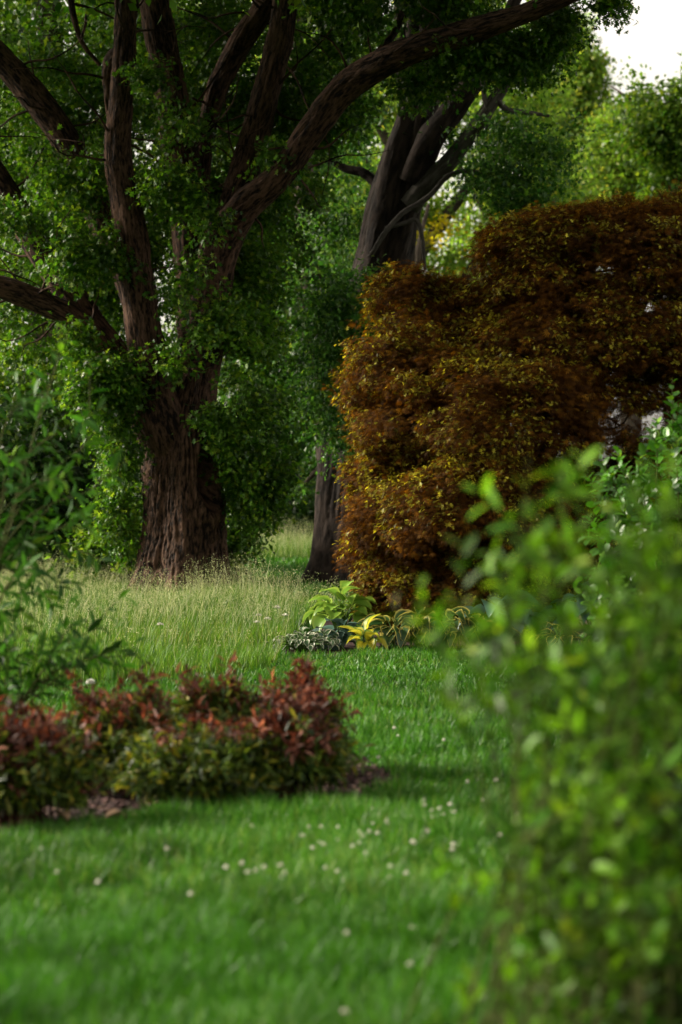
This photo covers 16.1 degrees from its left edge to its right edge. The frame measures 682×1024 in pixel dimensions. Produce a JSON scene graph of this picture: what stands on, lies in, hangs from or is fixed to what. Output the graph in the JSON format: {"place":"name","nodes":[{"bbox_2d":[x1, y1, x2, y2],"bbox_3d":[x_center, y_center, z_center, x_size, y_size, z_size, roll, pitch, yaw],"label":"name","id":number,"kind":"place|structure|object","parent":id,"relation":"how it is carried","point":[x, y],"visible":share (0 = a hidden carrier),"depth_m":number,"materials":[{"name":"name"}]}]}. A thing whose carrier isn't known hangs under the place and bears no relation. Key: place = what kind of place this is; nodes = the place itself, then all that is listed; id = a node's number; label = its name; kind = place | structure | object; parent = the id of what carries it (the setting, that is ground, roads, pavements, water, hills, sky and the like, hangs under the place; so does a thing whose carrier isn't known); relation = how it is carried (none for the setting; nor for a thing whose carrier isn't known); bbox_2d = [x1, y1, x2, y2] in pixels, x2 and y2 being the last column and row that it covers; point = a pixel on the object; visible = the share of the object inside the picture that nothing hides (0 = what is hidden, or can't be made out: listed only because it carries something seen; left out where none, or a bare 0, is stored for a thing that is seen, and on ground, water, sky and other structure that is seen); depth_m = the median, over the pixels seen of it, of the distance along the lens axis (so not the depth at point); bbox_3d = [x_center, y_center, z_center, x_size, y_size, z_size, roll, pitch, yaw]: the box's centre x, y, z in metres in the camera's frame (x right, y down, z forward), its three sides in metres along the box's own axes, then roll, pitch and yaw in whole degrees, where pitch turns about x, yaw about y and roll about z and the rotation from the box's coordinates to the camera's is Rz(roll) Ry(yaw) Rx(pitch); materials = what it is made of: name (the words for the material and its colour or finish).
{"place":"outdoors","nodes":[
{"label":"outdoors","id":0,"kind":"place"},
{"bbox_2d":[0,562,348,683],"bbox_3d":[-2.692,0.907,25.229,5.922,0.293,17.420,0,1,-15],"label":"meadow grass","id":1,"kind":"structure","parent":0,"point":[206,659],"depth_m":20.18,"materials":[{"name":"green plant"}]},
{"bbox_2d":[0,544,352,672],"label":"meadow seed grass","id":2,"kind":"structure","parent":0,"point":[208,593],"depth_m":23.94,"materials":[{"name":"plant"}]},
{"bbox_2d":[250,531,311,558],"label":"meadow grass","id":3,"kind":"structure","parent":0,"point":[295,553],"depth_m":40.74,"materials":[{"name":"green plant"}]},
{"bbox_2d":[255,516,312,559],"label":"meadow seed grass","id":4,"kind":"structure","parent":0,"point":[289,540],"depth_m":41.99,"materials":[{"name":"green plant"}]},
{"bbox_2d":[2,473,642,1017],"bbox_3d":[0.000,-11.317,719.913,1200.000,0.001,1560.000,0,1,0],"label":"ground","id":5,"kind":"structure","parent":0,"point":[338,659],"depth_m":17.91,"materials":[{"name":"green plant"}]},
{"bbox_2d":[0,363,80,575],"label":"woodland bush","id":6,"kind":"object","parent":5,"relation":"on","point":[34,505],"visible":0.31,"depth_m":30.89,"materials":[{"name":"green plant"}]},
{"bbox_2d":[0,382,144,573],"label":"woodland bush","id":7,"kind":"object","parent":5,"relation":"on","point":[71,447],"visible":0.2,"depth_m":31.85,"materials":[{"name":"green plant"}]},
{"bbox_2d":[86,679,94,688],"bbox_3d":[-1.505,1.121,14.522,0.061,0.242,0.062,0,1,0],"label":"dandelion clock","id":8,"kind":"object","parent":5,"relation":"on","point":[91,681],"visible":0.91,"depth_m":14.51,"materials":[{"name":"white plant"}]},
{"bbox_2d":[42,488,142,583],"bbox_3d":[-2.879,0.348,29.544,1.549,1.438,1.231,0,1,0],"label":"woodland bush","id":9,"kind":"object","parent":5,"relation":"on","point":[79,544],"visible":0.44,"depth_m":29.35,"materials":[{"name":"green plant"}]},
{"bbox_2d":[0,1,231,394],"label":"distant tree","id":10,"kind":"object","parent":5,"relation":"on","point":[166,254],"depth_m":65.40,"materials":[{"name":"green plant"}]},
{"bbox_2d":[0,0,234,563],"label":"broadleaf tree","id":11,"kind":"object","parent":5,"relation":"on","point":[62,424],"visible":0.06,"depth_m":37.39,"materials":[{"name":"green plant"}]},
{"bbox_2d":[0,755,396,832],"bbox_3d":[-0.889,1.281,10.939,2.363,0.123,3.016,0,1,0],"label":"mulch","id":12,"kind":"object","parent":5,"relation":"on","point":[106,805],"visible":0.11,"depth_m":10.83,"materials":[{"name":"brown wood"}]},
{"bbox_2d":[0,695,121,830],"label":"nandina shrub","id":13,"kind":"object","parent":12,"relation":"on","point":[41,765],"visible":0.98,"depth_m":9.94,"materials":[{"name":"red plant"}]},
{"bbox_2d":[0,318,165,719],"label":"young sapling","id":14,"kind":"object","parent":12,"relation":"on","point":[10,549],"visible":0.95,"depth_m":11.30,"materials":[{"name":"green plant"}]},
{"bbox_2d":[38,660,188,799],"bbox_3d":[-1.034,1.002,11.048,0.838,0.632,0.726,0,1,0],"label":"nandina shrub","id":15,"kind":"object","parent":12,"relation":"on","point":[106,723],"visible":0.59,"depth_m":10.95,"materials":[{"name":"red plant"}]},
{"bbox_2d":[103,700,293,806],"bbox_3d":[-0.616,1.080,10.524,0.835,0.496,0.674,0,1,0],"label":"nandina shrub","id":16,"kind":"object","parent":12,"relation":"on","point":[207,762],"visible":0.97,"depth_m":10.39,"materials":[{"name":"green plant"}]},
{"bbox_2d":[162,650,269,733],"bbox_3d":[-0.591,0.983,11.498,0.608,0.651,0.584,-1,1,-33],"label":"nandina shrub","id":17,"kind":"object","parent":12,"relation":"on","point":[224,700],"visible":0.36,"depth_m":11.45,"materials":[{"name":"red plant"}]},
{"bbox_2d":[218,668,374,801],"bbox_3d":[-0.229,1.009,10.809,0.689,0.626,0.623,-1,1,-43],"label":"nandina shrub","id":18,"kind":"object","parent":12,"relation":"on","point":[298,743],"visible":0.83,"depth_m":10.68,"materials":[{"name":"red plant"}]},
{"bbox_2d":[251,653,376,761],"bbox_3d":[-0.180,0.992,11.712,0.663,0.627,0.623,-1,1,-38],"label":"nandina shrub","id":19,"kind":"object","parent":12,"relation":"on","point":[335,710],"visible":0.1,"depth_m":11.69,"materials":[{"name":"red plant"}]},
{"bbox_2d":[225,508,285,582],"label":"woodland bush","id":20,"kind":"object","parent":5,"relation":"on","point":[235,539],"visible":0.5,"depth_m":30.87,"materials":[{"name":"green plant"}]},
{"bbox_2d":[223,462,316,541],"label":"woodland bush","id":21,"kind":"object","parent":5,"relation":"on","point":[308,511],"visible":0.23,"depth_m":46.87,"materials":[{"name":"green plant"}]},
{"bbox_2d":[166,9,386,498],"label":"broadleaf tree","id":22,"kind":"object","parent":5,"relation":"on","point":[320,264],"visible":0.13,"depth_m":40.54,"materials":[{"name":"green plant"}]},
{"bbox_2d":[224,424,395,499],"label":"woodland bush","id":23,"kind":"object","parent":5,"relation":"on","point":[313,460],"depth_m":48.77,"materials":[{"name":"green plant"}]},
{"bbox_2d":[0,599,629,692],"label":"lawn grass","id":24,"kind":"structure","parent":5,"relation":"on","point":[419,661],"depth_m":17.67,"materials":[{"name":"green plant"}]},
{"bbox_2d":[0,0,639,594],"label":"oak tree","id":25,"kind":"object","parent":5,"relation":"on","point":[218,300],"visible":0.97,"depth_m":27.57,"materials":[{"name":"green plant"}]},
{"bbox_2d":[155,0,495,452],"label":"distant tree","id":26,"kind":"object","parent":5,"relation":"on","point":[380,154],"depth_m":67.69,"materials":[{"name":"green plant"}]},
{"bbox_2d":[0,783,681,1023],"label":"lawn grass","id":27,"kind":"structure","parent":5,"relation":"on","point":[140,940],"depth_m":7.75,"materials":[{"name":"green plant"}]},
{"bbox_2d":[57,810,69,819],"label":"dry leaf","id":28,"kind":"object","parent":27,"relation":"on","point":[66,814],"visible":1,"depth_m":9.95,"materials":[{"name":"brown plant"}]},
{"bbox_2d":[105,809,127,819],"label":"dry leaf","id":29,"kind":"object","parent":27,"relation":"on","point":[113,812],"visible":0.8,"depth_m":9.92,"materials":[{"name":"brown plant"}]},
{"bbox_2d":[341,1008,348,1019],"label":"clover flower","id":30,"kind":"object","parent":5,"relation":"on","point":[345,1010],"visible":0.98,"depth_m":6.30,"materials":[{"name":"white plant"}]},
{"bbox_2d":[382,607,459,647],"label":"hosta","id":31,"kind":"object","parent":5,"relation":"on","point":[414,634],"visible":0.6,"depth_m":20.03,"materials":[{"name":"plant"}]},
{"bbox_2d":[243,0,623,434],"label":"broadleaf tree","id":32,"kind":"object","parent":5,"relation":"on","point":[451,208],"visible":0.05,"depth_m":51.93,"materials":[{"name":"green plant"}]},
{"bbox_2d":[266,0,602,585],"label":"leaning tree","id":33,"kind":"object","parent":5,"relation":"on","point":[409,178],"visible":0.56,"depth_m":30.82,"materials":[{"name":"green plant"}]},
{"bbox_2d":[411,204,467,435],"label":"golden tree","id":34,"kind":"object","parent":5,"relation":"on","point":[439,225],"visible":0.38,"depth_m":50.19,"materials":[{"name":"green plant"}]},
{"bbox_2d":[413,609,477,648],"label":"hosta","id":35,"kind":"object","parent":5,"relation":"on","point":[445,635],"visible":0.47,"depth_m":20.08,"materials":[{"name":"green plant"}]},
{"bbox_2d":[363,1,604,278],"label":"distant tree","id":36,"kind":"object","parent":5,"relation":"on","point":[464,212],"visible":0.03,"depth_m":70.43,"materials":[{"name":"green plant"}]},
{"bbox_2d":[450,606,519,646],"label":"hosta","id":37,"kind":"object","parent":5,"relation":"on","point":[472,624],"visible":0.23,"depth_m":20.08,"materials":[{"name":"green plant"}]},
{"bbox_2d":[376,446,681,1023],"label":"garden shrub","id":38,"kind":"object","parent":5,"relation":"on","point":[610,916],"visible":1,"depth_m":5.34,"materials":[{"name":"green plant"}]},
{"bbox_2d":[496,889,561,997],"bbox_3d":[0.610,1.236,6.842,0.354,0.308,0.423,0,1,0],"label":"leafy weed","id":39,"kind":"object","parent":5,"relation":"on","point":[517,943],"visible":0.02,"depth_m":6.86,"materials":[{"name":"green plant"}]},
{"bbox_2d":[533,622,584,647],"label":"hosta","id":40,"kind":"object","parent":5,"relation":"on","point":[557,637],"visible":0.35,"depth_m":19.98,"materials":[{"name":"green plant"}]},
{"bbox_2d":[529,12,624,464],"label":"broadleaf tree","id":41,"kind":"object","parent":5,"relation":"on","point":[592,75],"visible":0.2,"depth_m":71.17,"materials":[{"name":"green plant"}]},
{"bbox_2d":[502,442,661,519],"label":"hedge bush","id":42,"kind":"object","parent":5,"relation":"on","point":[597,469],"visible":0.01,"depth_m":59.71,"materials":[{"name":"green plant"}]},
{"bbox_2d":[561,93,666,454],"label":"broadleaf tree","id":43,"kind":"object","parent":5,"relation":"on","point":[612,180],"visible":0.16,"depth_m":61.28,"materials":[{"name":"green plant"}]},
{"bbox_2d":[573,379,681,703],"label":"glossy shrub","id":44,"kind":"object","parent":5,"relation":"on","point":[674,483],"visible":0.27,"depth_m":14.86,"materials":[{"name":"green plant"}]},
{"bbox_2d":[583,52,681,480],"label":"broadleaf tree","id":45,"kind":"object","parent":5,"relation":"on","point":[646,128],"visible":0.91,"depth_m":53.58,"materials":[{"name":"green plant"}]},
{"bbox_2d":[19,541,655,599],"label":"lawn grass","id":46,"kind":"structure","parent":0,"point":[289,563],"depth_m":33.59,"materials":[{"name":"green plant"}]},
{"bbox_2d":[0,678,681,805],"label":"lawn grass","id":47,"kind":"structure","parent":0,"point":[426,766],"depth_m":12.89,"materials":[{"name":"green plant"}]},
{"bbox_2d":[0,0,681,469],"label":"sky","id":48,"kind":"structure","parent":0,"point":[654,42],"materials":[{"name":"white"}]},
{"bbox_2d":[285,615,597,655],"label":"shaded soil","id":49,"kind":"structure","parent":0,"point":[351,645],"depth_m":20.67,"materials":[{"name":"brown soil"}]},
{"bbox_2d":[266,626,338,651],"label":"groundcover plant","id":50,"kind":"object","parent":49,"relation":"on","point":[307,643],"visible":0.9,"depth_m":19.63,"materials":[{"name":"plant"}]},
{"bbox_2d":[291,629,355,650],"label":"hosta","id":51,"kind":"object","parent":49,"relation":"on","point":[334,636],"visible":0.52,"depth_m":19.91,"materials":[{"name":"green plant"}]},
{"bbox_2d":[312,618,364,649],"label":"hosta","id":52,"kind":"object","parent":49,"relation":"on","point":[343,633],"visible":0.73,"depth_m":20.02,"materials":[{"name":"green plant"}]},
{"bbox_2d":[302,580,377,632],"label":"hosta","id":53,"kind":"object","parent":49,"relation":"on","point":[331,611],"visible":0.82,"depth_m":21.11,"materials":[{"name":"green plant"}]},
{"bbox_2d":[339,614,388,651],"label":"hosta","id":54,"kind":"object","parent":49,"relation":"on","point":[365,631],"visible":0.89,"depth_m":19.80,"materials":[{"name":"yellow plant"}]},
{"bbox_2d":[356,609,423,647],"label":"hosta","id":55,"kind":"object","parent":49,"relation":"on","point":[402,635],"visible":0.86,"depth_m":20.02,"materials":[{"name":"green plant"}]},
{"bbox_2d":[457,590,545,644],"bbox_3d":[1.421,0.903,20.608,0.742,0.468,0.802,0,1,22],"label":"hosta","id":56,"kind":"object","parent":49,"relation":"on","point":[481,608],"visible":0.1,"depth_m":20.44,"materials":[{"name":"green plant"}]},
{"bbox_2d":[322,179,681,635],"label":"japanese maple","id":57,"kind":"object","parent":49,"relation":"on","point":[574,343],"visible":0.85,"depth_m":21.65,"materials":[{"name":"orange plant"}]},
{"bbox_2d":[545,581,608,629],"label":"hosta","id":58,"kind":"object","parent":49,"relation":"on","point":[583,613],"visible":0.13,"depth_m":20.50,"materials":[{"name":"green plant"}]}
]}

